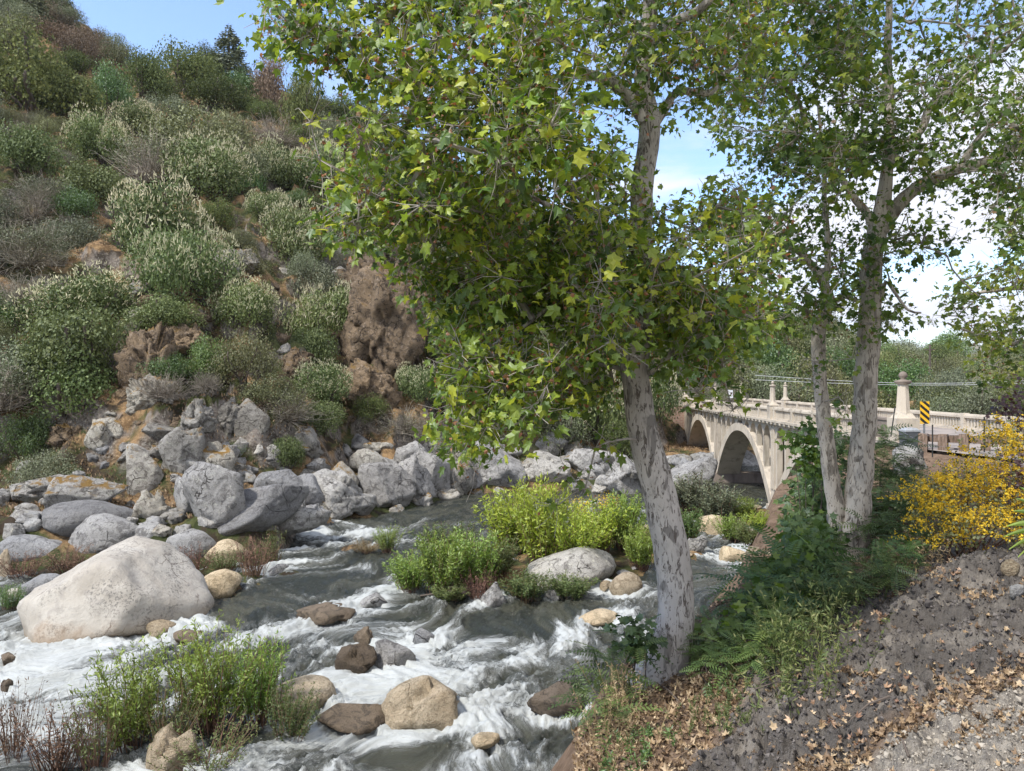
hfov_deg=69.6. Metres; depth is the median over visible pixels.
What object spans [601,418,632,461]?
shrub
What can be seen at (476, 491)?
boulder
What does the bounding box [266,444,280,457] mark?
boulder
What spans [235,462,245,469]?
boulder
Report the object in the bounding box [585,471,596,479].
boulder
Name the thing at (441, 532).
willow shrub
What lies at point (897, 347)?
tree
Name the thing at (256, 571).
willow shrub
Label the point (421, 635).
boulder
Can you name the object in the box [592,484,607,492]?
boulder
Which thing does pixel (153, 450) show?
boulder
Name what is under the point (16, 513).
boulder
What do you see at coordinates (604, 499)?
flower cluster
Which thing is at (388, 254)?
dead bush
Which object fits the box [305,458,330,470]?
boulder
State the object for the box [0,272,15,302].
dead bush
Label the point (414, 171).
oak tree
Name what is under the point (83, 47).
tree
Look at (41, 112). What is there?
shrub
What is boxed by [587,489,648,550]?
willow shrub
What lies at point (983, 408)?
tree
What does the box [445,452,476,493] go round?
boulder
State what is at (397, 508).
boulder
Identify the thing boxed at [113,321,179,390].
rock outcrop
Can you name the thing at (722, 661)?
pinnate shrub
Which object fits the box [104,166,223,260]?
flowering shrub
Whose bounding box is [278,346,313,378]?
rock outcrop
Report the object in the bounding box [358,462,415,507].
boulder
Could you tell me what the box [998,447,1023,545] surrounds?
shrub
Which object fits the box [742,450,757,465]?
boulder
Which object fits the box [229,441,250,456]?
shrub
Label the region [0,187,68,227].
dead bush
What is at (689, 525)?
willow shrub
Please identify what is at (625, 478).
boulder
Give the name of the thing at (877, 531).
pinnate shrub
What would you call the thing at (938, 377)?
tree
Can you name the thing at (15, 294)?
dead bush
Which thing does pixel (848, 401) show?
tree
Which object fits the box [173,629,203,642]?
boulder
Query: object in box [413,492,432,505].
boulder
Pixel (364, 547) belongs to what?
willow shrub
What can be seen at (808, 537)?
shrub
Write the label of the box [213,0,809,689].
sycamore tree
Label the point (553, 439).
boulder
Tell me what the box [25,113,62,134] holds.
shrub
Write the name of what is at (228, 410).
rock outcrop
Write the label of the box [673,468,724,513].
willow shrub
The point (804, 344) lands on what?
tree
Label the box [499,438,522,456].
boulder
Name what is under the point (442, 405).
boulder
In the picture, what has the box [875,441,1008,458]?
road
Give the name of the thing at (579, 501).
flower cluster
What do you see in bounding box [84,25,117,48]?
tree
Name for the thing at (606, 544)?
willow shrub
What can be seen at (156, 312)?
shrub
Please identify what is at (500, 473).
boulder
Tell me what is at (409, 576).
willow shrub
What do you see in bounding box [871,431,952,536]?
pinnate shrub
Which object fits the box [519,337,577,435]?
oak tree
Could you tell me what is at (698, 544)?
boulder
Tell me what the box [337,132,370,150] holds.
tree
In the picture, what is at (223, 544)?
boulder
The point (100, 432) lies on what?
boulder
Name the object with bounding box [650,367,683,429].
flowering shrub
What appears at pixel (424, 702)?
boulder
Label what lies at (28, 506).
boulder
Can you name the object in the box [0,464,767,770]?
river
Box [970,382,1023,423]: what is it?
tree
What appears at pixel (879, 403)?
tree
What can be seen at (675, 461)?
boulder
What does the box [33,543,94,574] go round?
willow shrub
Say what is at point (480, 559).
willow shrub
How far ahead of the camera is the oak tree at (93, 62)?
166.16 m
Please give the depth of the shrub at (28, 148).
93.57 m
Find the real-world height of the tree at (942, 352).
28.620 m
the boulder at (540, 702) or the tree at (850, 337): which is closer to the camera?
the boulder at (540, 702)
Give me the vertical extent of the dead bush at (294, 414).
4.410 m
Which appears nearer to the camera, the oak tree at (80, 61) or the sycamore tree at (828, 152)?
the sycamore tree at (828, 152)
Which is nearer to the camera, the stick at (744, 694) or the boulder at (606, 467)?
the stick at (744, 694)
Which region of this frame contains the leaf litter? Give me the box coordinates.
[571,519,1023,770]
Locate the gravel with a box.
[830,678,1023,770]
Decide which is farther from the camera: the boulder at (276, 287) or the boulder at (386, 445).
the boulder at (276, 287)
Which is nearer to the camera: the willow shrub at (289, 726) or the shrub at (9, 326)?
the willow shrub at (289, 726)
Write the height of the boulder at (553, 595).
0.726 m
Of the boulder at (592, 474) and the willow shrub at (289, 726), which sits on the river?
the willow shrub at (289, 726)
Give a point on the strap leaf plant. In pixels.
(1020, 523)
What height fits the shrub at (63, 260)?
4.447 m
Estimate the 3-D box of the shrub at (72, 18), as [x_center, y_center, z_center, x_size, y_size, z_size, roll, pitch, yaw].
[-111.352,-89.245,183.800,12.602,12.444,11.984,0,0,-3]
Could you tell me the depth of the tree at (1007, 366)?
177.13 m
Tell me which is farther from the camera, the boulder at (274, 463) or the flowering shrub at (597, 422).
the flowering shrub at (597, 422)
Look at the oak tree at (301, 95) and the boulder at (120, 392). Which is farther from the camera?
the oak tree at (301, 95)
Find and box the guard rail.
[918,433,1023,455]
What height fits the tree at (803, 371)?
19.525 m
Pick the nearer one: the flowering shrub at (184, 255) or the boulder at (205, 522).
the boulder at (205, 522)
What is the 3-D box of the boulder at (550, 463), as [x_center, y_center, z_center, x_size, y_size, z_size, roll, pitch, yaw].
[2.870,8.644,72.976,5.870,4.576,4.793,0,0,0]
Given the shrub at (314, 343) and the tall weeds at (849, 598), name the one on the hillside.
the shrub at (314, 343)
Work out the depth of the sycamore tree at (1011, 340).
21.37 m
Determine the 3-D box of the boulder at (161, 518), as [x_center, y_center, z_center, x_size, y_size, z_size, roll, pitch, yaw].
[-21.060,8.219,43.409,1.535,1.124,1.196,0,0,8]
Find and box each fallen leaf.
[784,714,790,722]
[818,721,825,728]
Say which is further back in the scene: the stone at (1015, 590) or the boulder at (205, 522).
the boulder at (205, 522)
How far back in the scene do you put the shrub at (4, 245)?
76.28 m
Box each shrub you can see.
[0,0,20,40]
[0,5,46,55]
[0,92,13,124]
[0,105,25,124]
[0,118,70,177]
[0,186,31,229]
[0,207,80,281]
[0,221,17,266]
[0,315,29,345]
[0,334,55,400]
[0,352,54,414]
[0,404,54,459]
[0,550,53,578]
[0,582,26,609]
[0,676,56,762]
[1,165,79,223]
[1,259,143,333]
[1,342,118,418]
[1,446,86,486]
[2,0,45,28]
[5,301,138,386]
[6,108,43,127]
[7,119,30,135]
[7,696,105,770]
[12,0,59,35]
[24,217,83,248]
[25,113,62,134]
[28,107,53,124]
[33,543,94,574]
[37,156,135,203]
[39,249,79,268]
[43,183,100,220]
[44,1,91,32]
[46,0,78,10]
[46,213,110,254]
[47,115,74,134]
[49,147,78,165]
[57,685,133,770]
[59,102,135,169]
[68,634,171,752]
[87,38,111,55]
[92,24,135,58]
[93,118,183,190]
[99,36,132,68]
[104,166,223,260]
[106,96,161,136]
[119,292,208,330]
[120,214,247,309]
[126,93,259,166]
[132,91,195,119]
[132,664,215,742]
[134,350,195,382]
[138,609,268,737]
[145,704,260,770]
[155,126,261,201]
[177,541,216,575]
[183,331,238,390]
[188,197,239,230]
[197,545,245,570]
[203,325,286,394]
[204,272,281,333]
[207,102,260,154]
[213,626,296,730]
[219,224,260,253]
[228,534,283,576]
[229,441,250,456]
[233,370,315,414]
[235,146,275,182]
[239,244,276,280]
[241,188,292,229]
[246,130,312,193]
[255,526,288,561]
[258,197,337,268]
[264,677,321,741]
[272,434,306,469]
[276,279,351,346]
[278,131,350,197]
[282,261,344,296]
[284,248,322,279]
[289,356,352,404]
[290,324,340,370]
[298,398,347,440]
[300,189,339,233]
[307,97,339,114]
[311,110,353,149]
[318,278,349,304]
[328,248,355,271]
[337,225,359,242]
[347,393,390,424]
[348,537,382,553]
[371,523,404,552]
[382,549,445,592]
[394,361,446,406]
[402,518,483,560]
[410,526,476,593]
[420,311,452,362]
[428,355,459,379]
[429,579,469,602]
[430,246,467,268]
[432,434,473,470]
[434,527,509,589]
[460,569,496,599]
[472,485,566,554]
[472,535,523,578]
[489,563,554,603]
[498,471,582,562]
[523,407,593,452]
[529,326,550,353]
[529,506,617,551]
[536,569,600,600]
[538,320,575,348]
[548,614,672,751]
[558,367,627,445]
[565,497,639,552]
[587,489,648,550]
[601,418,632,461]
[615,522,653,571]
[648,357,673,378]
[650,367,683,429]
[673,387,698,401]
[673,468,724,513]
[675,631,779,696]
[680,505,709,539]
[681,483,745,520]
[683,581,825,673]
[693,523,855,629]
[694,526,838,669]
[704,389,723,400]
[710,512,749,542]
[719,385,732,400]
[721,388,745,402]
[727,357,754,385]
[729,494,761,515]
[729,519,757,545]
[736,509,769,532]
[766,490,851,579]
[770,543,921,614]
[771,454,843,567]
[771,471,852,569]
[777,424,876,551]
[816,423,941,552]
[843,490,961,582]
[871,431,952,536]
[985,374,1023,516]
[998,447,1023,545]
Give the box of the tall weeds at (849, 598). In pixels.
[785,544,897,622]
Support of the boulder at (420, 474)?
on the hillside
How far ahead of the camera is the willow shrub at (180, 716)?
20.17 m
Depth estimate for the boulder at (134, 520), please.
43.42 m
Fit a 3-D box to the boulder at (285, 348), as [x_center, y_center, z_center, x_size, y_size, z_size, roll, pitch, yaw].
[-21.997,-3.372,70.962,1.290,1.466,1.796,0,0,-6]
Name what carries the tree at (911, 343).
on the hillside
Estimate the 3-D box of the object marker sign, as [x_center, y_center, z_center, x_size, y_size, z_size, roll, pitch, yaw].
[17.024,1.640,30.389,0.380,1.960,0.083,0,0,0]
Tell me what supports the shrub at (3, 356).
on the hillside
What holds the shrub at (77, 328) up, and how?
on the hillside
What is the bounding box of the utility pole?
[924,344,934,379]
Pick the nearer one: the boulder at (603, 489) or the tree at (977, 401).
the boulder at (603, 489)
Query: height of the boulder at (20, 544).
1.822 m
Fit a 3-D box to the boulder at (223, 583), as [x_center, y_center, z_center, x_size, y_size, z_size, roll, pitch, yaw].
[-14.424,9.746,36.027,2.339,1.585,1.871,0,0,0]
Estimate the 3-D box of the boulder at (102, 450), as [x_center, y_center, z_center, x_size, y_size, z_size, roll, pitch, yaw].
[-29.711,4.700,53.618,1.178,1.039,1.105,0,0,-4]
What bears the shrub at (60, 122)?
on the hillside
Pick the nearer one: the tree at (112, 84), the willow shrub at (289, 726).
the willow shrub at (289, 726)
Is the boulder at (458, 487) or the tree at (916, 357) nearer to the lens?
the boulder at (458, 487)
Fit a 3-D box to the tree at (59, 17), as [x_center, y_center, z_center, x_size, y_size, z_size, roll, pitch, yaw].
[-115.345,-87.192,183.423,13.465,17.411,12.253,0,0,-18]
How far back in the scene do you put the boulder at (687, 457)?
78.22 m
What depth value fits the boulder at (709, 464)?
66.96 m
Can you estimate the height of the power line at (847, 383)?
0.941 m
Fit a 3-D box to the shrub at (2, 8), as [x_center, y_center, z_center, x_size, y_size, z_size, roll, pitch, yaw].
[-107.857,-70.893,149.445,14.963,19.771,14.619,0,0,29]
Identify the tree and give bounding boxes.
[0,0,26,6]
[0,11,109,120]
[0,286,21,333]
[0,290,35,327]
[22,0,58,23]
[25,13,109,56]
[41,0,77,31]
[41,58,110,123]
[50,44,97,74]
[51,25,105,70]
[54,0,87,22]
[71,51,104,71]
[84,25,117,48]
[88,55,136,114]
[120,41,182,104]
[144,34,225,95]
[173,70,253,110]
[195,39,226,70]
[208,25,254,77]
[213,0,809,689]
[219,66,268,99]
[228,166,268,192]
[229,95,250,110]
[236,94,267,111]
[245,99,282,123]
[247,56,294,112]
[274,65,327,129]
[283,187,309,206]
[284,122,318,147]
[313,91,354,121]
[334,116,364,140]
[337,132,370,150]
[343,148,375,165]
[348,99,401,143]
[359,132,403,158]
[401,164,453,195]
[482,216,536,252]
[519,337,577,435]
[525,175,552,207]
[678,0,1023,559]
[681,371,715,396]
[719,352,768,398]
[722,335,773,366]
[734,363,795,400]
[742,336,812,382]
[747,324,805,362]
[756,363,796,399]
[766,370,830,403]
[767,346,850,401]
[775,378,831,403]
[780,378,838,404]
[785,324,833,366]
[787,310,806,330]
[789,351,853,402]
[797,315,811,339]
[800,331,854,375]
[806,313,856,348]
[826,342,855,386]
[833,367,853,400]
[836,392,852,404]
[838,341,855,361]
[840,392,896,416]
[841,328,856,345]
[845,375,887,392]
[846,354,898,380]
[847,386,919,413]
[878,353,935,398]
[880,339,903,354]
[880,351,897,364]
[884,342,913,351]
[885,344,915,366]
[888,335,927,355]
[896,370,958,399]
[897,344,933,365]
[897,351,937,380]
[910,366,980,403]
[913,391,975,422]
[915,383,967,408]
[916,182,1023,411]
[916,372,954,398]
[920,329,976,359]
[920,340,964,369]
[922,338,952,361]
[924,354,962,372]
[931,365,972,382]
[933,392,965,411]
[941,378,1014,428]
[945,351,985,365]
[948,356,998,382]
[953,389,1003,413]
[956,391,1003,427]
[958,371,1010,392]
[958,381,1005,424]
[961,358,994,369]
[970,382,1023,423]
[972,345,1010,359]
[972,356,1023,389]
[980,351,1022,371]
[980,353,1023,382]
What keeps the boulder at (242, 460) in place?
on the hillside
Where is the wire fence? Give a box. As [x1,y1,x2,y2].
[890,406,1019,456]
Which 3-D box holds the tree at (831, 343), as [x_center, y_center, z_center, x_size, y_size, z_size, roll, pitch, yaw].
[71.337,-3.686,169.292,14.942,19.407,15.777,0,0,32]
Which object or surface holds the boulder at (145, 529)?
on the hillside
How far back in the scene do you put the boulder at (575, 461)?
73.79 m
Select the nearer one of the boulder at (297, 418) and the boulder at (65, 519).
the boulder at (65, 519)
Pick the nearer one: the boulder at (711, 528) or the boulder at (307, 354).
the boulder at (711, 528)
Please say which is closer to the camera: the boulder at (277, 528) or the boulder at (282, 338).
the boulder at (277, 528)
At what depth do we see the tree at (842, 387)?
122.65 m
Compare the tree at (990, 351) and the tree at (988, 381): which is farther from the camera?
the tree at (990, 351)
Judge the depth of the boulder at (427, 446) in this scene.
70.62 m
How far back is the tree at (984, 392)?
125.99 m
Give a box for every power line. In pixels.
[756,375,1006,383]
[767,380,1017,384]
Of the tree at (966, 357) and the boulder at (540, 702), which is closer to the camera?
the boulder at (540, 702)
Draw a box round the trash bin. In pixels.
[898,427,920,445]
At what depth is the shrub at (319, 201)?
106.33 m
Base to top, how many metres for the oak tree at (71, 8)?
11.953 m
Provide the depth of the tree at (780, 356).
123.90 m
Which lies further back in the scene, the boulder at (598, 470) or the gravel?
the boulder at (598, 470)
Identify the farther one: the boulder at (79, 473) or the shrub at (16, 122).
the shrub at (16, 122)
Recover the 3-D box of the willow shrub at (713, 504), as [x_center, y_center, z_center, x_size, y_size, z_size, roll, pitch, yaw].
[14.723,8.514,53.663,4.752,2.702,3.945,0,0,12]
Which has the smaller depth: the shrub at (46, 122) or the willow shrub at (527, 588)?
the willow shrub at (527, 588)
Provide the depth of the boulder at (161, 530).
41.57 m
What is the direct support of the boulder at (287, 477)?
on the hillside
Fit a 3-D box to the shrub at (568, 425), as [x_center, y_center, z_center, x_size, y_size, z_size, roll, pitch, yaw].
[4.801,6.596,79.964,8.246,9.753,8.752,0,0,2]
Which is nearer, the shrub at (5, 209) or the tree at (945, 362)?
the shrub at (5, 209)
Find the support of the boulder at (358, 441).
on the hillside
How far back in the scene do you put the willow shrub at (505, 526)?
42.59 m
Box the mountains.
[959,343,990,360]
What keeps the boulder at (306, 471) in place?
on the hillside
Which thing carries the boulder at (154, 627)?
in the river
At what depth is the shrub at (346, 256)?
92.45 m
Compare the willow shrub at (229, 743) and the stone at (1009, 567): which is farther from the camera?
the willow shrub at (229, 743)
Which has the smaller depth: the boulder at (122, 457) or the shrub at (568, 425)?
the boulder at (122, 457)
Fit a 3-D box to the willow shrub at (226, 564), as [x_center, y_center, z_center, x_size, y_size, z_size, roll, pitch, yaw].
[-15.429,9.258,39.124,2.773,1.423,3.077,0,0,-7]
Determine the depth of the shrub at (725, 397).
112.50 m
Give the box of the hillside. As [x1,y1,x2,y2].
[0,15,919,599]
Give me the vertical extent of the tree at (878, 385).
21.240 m
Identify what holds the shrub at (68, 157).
on the hillside
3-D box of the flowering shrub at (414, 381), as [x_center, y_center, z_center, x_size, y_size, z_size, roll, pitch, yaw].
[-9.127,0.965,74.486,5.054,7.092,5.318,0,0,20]
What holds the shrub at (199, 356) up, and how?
on the hillside
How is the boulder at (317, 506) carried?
on the hillside
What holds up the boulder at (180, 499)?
on the hillside
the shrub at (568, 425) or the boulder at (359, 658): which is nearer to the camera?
the boulder at (359, 658)
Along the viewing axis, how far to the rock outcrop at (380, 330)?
74.84 m
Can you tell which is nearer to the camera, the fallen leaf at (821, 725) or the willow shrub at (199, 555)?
the fallen leaf at (821, 725)
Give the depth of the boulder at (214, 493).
42.36 m
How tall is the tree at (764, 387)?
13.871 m
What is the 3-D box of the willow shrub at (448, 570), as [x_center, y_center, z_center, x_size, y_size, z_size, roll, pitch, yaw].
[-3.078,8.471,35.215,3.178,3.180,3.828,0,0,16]
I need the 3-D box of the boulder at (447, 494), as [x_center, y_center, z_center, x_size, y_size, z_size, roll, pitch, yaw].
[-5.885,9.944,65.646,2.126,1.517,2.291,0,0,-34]
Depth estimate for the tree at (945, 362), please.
227.85 m
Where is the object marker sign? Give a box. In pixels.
[920,401,928,432]
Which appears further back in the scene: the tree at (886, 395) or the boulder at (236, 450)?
the tree at (886, 395)
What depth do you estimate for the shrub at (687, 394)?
106.24 m
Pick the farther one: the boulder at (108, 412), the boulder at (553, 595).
the boulder at (108, 412)
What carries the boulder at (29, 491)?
on the hillside
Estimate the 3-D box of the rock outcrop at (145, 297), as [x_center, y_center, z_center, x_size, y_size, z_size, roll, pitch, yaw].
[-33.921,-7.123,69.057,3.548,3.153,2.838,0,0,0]
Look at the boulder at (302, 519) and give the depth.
45.41 m
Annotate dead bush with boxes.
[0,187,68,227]
[0,268,61,314]
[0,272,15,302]
[127,366,207,408]
[187,368,223,397]
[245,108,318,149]
[260,390,341,439]
[359,402,440,441]
[375,240,407,262]
[689,379,725,399]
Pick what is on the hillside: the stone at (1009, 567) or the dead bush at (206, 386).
the dead bush at (206, 386)
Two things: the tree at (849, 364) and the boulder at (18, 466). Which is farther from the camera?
the tree at (849, 364)
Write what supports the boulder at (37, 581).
in the river
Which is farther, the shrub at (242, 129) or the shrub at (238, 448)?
the shrub at (242, 129)
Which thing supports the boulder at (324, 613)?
in the river
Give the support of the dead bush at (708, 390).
on the hillside
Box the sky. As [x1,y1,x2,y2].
[68,0,1023,347]
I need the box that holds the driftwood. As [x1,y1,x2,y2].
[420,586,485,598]
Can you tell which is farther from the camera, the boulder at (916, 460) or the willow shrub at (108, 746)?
the boulder at (916, 460)
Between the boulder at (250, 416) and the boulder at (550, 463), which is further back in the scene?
the boulder at (550, 463)
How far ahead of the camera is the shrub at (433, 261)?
116.98 m
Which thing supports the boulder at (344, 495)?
on the hillside
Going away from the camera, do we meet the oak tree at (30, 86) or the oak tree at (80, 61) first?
the oak tree at (30, 86)
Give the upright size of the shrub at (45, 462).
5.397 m
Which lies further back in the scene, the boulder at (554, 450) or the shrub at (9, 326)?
the boulder at (554, 450)
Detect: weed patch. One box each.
[588,722,678,770]
[656,672,790,736]
[692,666,750,712]
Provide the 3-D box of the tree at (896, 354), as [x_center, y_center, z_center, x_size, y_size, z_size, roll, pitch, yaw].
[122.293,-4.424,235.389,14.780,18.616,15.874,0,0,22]
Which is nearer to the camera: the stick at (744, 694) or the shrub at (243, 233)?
the stick at (744, 694)
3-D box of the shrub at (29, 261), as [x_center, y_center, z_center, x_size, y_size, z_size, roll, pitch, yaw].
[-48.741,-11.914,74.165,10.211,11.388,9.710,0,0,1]
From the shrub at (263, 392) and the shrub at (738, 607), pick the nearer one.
the shrub at (738, 607)
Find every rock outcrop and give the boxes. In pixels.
[45,423,81,450]
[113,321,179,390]
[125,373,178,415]
[136,294,166,308]
[162,322,212,354]
[180,398,218,433]
[185,308,212,325]
[214,250,233,276]
[217,396,241,438]
[228,249,260,273]
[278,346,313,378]
[318,247,348,270]
[335,253,385,288]
[335,358,402,422]
[339,261,428,390]
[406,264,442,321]
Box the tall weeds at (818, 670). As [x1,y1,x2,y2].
[724,571,892,717]
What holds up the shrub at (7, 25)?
on the hillside
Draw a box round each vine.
[602,612,667,691]
[774,415,822,517]
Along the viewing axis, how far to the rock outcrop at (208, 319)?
68.60 m
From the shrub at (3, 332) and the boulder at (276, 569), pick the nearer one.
the boulder at (276, 569)
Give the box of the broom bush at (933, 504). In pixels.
[877,411,1023,560]
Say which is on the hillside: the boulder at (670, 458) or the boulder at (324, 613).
the boulder at (670, 458)
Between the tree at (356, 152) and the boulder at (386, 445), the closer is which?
the boulder at (386, 445)
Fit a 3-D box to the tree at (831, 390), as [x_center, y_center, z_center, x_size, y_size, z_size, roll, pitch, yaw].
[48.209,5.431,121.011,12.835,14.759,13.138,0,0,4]
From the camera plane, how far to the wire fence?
25.98 m
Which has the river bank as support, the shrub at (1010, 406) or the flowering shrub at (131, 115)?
the shrub at (1010, 406)
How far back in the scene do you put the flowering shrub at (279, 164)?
117.97 m
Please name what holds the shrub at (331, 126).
on the hillside
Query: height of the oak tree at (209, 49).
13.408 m
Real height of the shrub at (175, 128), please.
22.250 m
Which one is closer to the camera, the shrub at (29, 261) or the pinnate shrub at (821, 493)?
the pinnate shrub at (821, 493)
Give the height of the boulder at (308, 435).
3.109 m
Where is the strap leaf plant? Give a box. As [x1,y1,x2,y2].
[1004,487,1023,556]
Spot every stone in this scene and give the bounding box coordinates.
[1000,559,1019,576]
[1009,584,1023,598]
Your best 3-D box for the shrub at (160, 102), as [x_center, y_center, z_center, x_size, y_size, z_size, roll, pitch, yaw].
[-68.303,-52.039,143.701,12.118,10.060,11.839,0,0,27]
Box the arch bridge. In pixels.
[656,371,1023,508]
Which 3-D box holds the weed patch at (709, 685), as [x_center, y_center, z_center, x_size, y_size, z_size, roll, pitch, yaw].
[2.489,3.643,8.747,0.684,0.516,1.060,0,0,26]
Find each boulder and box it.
[0,488,10,500]
[0,495,8,506]
[0,534,61,561]
[0,549,10,576]
[0,678,13,691]
[1,652,15,665]
[2,523,24,538]
[7,588,25,598]
[9,474,62,503]
[10,509,29,519]
[14,503,39,510]
[15,461,42,474]
[15,512,42,531]
[17,535,214,643]
[20,573,58,594]
[39,420,55,427]
[41,499,133,536]
[42,475,128,507]
[68,513,137,553]
[72,470,85,475]
[84,417,122,451]
[86,453,97,461]
[95,445,108,454]
[100,461,109,468]
[104,410,116,416]
[113,389,126,396]
[117,443,143,461]
[118,442,129,451]
[125,500,134,506]
[126,443,163,495]
[127,307,147,328]
[127,517,138,523]
[128,281,155,294]
[131,489,173,518]
[134,517,162,537]
[138,516,167,524]
[141,422,174,437]
[145,721,200,770]
[146,619,175,636]
[149,445,161,459]
[152,524,172,536]
[158,426,204,473]
[160,507,185,519]
[166,528,215,559]
[167,511,186,524]
[170,421,178,426]
[170,473,180,482]
[171,288,192,295]
[172,417,179,422]
[172,524,191,533]
[173,476,192,513]
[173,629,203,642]
[181,461,245,526]
[185,459,205,467]
[197,515,217,527]
[202,441,237,471]
[204,539,247,563]
[204,569,241,598]
[218,484,309,535]
[222,442,239,457]
[225,368,246,383]
[232,398,270,435]
[233,437,248,456]
[235,457,246,470]
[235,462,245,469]
[236,468,256,483]
[246,466,258,474]
[253,469,302,486]
[254,444,263,454]
[265,453,280,461]
[265,525,278,532]
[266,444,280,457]
[267,564,288,575]
[268,460,280,468]
[268,674,336,718]
[273,284,279,291]
[276,332,289,343]
[276,343,290,354]
[278,506,330,535]
[279,267,292,275]
[280,405,298,422]
[293,426,324,458]
[296,602,355,624]
[299,446,314,453]
[299,473,324,504]
[300,468,315,474]
[301,351,313,358]
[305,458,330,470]
[306,503,325,509]
[313,469,375,519]
[317,703,384,735]
[319,501,327,509]
[323,328,339,340]
[332,461,358,485]
[334,642,376,673]
[342,444,352,457]
[349,448,386,472]
[351,433,368,450]
[353,626,373,643]
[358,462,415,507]
[360,592,386,607]
[363,442,381,452]
[374,639,415,668]
[380,442,393,449]
[381,675,458,730]
[383,457,396,464]
[389,504,403,511]
[393,440,426,461]
[394,453,436,499]
[412,628,434,643]
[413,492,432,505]
[416,450,450,491]
[419,355,427,364]
[422,440,440,454]
[434,401,445,412]
[437,488,459,499]
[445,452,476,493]
[451,481,466,494]
[462,441,526,487]
[471,488,482,493]
[471,732,499,749]
[472,474,487,488]
[480,582,505,606]
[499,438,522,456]
[523,450,570,482]
[524,546,615,589]
[527,681,583,716]
[535,431,567,449]
[539,441,559,455]
[546,589,560,600]
[559,455,569,461]
[564,441,582,454]
[567,448,615,470]
[571,479,593,492]
[577,463,604,476]
[577,474,586,479]
[579,608,615,625]
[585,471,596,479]
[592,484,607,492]
[595,454,641,493]
[598,461,609,473]
[600,580,610,591]
[609,572,642,594]
[616,570,629,574]
[666,454,678,465]
[671,456,717,490]
[671,457,680,466]
[678,454,691,460]
[679,457,692,464]
[688,535,707,552]
[690,452,713,459]
[699,515,727,534]
[719,546,745,561]
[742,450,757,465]
[745,546,758,554]
[892,444,927,470]
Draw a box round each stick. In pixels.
[656,682,685,707]
[742,671,782,696]
[755,681,795,689]
[848,695,889,721]
[897,736,909,757]
[988,571,998,595]
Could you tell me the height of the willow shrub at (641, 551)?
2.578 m
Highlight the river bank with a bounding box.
[551,442,1023,770]
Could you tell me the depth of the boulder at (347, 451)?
67.04 m
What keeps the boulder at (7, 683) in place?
in the river
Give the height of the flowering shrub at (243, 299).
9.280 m
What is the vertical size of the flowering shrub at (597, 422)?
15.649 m
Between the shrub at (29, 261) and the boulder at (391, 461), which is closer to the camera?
the boulder at (391, 461)
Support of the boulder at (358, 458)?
on the hillside
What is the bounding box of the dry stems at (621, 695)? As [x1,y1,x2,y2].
[570,645,677,770]
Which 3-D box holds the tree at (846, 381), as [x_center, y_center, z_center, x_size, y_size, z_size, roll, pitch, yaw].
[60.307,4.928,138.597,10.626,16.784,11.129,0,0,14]
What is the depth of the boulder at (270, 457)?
57.06 m
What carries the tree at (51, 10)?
on the hillside
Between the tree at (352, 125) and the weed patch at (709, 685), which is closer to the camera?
the weed patch at (709, 685)
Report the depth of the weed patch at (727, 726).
7.98 m
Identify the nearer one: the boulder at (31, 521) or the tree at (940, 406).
the boulder at (31, 521)
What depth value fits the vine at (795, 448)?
16.50 m
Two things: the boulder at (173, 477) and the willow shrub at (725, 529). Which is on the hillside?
the boulder at (173, 477)
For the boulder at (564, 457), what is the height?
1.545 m
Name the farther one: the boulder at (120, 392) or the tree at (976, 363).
the tree at (976, 363)
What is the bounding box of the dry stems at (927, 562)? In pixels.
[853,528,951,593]
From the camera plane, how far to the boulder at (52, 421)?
56.55 m
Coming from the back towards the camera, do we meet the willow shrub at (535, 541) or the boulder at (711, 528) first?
the boulder at (711, 528)
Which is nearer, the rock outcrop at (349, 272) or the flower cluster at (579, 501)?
the flower cluster at (579, 501)
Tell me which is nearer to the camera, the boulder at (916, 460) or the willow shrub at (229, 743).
the willow shrub at (229, 743)
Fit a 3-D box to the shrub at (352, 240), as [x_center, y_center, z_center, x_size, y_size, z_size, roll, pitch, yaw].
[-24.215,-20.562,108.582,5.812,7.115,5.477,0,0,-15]
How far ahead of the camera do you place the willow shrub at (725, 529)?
47.25 m
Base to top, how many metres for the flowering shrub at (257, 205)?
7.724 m
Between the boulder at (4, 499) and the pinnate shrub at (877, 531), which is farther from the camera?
the boulder at (4, 499)
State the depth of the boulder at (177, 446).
51.73 m
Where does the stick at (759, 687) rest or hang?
on the river bank
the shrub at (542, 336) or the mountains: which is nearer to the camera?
the shrub at (542, 336)
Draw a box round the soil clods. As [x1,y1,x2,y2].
[688,534,1023,770]
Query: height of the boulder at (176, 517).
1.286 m
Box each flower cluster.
[568,495,593,511]
[594,492,617,508]
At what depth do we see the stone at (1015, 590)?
8.94 m
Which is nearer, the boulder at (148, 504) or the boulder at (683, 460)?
the boulder at (148, 504)
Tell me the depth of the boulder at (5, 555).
38.04 m
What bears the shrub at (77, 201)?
on the hillside
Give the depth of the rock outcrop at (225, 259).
77.25 m
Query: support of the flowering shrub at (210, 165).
on the hillside
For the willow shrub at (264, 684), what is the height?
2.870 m
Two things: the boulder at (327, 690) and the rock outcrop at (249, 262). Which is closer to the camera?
the boulder at (327, 690)
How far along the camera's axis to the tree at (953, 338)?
328.14 m
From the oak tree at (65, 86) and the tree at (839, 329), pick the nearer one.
the oak tree at (65, 86)
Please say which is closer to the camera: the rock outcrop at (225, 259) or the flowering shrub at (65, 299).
the flowering shrub at (65, 299)

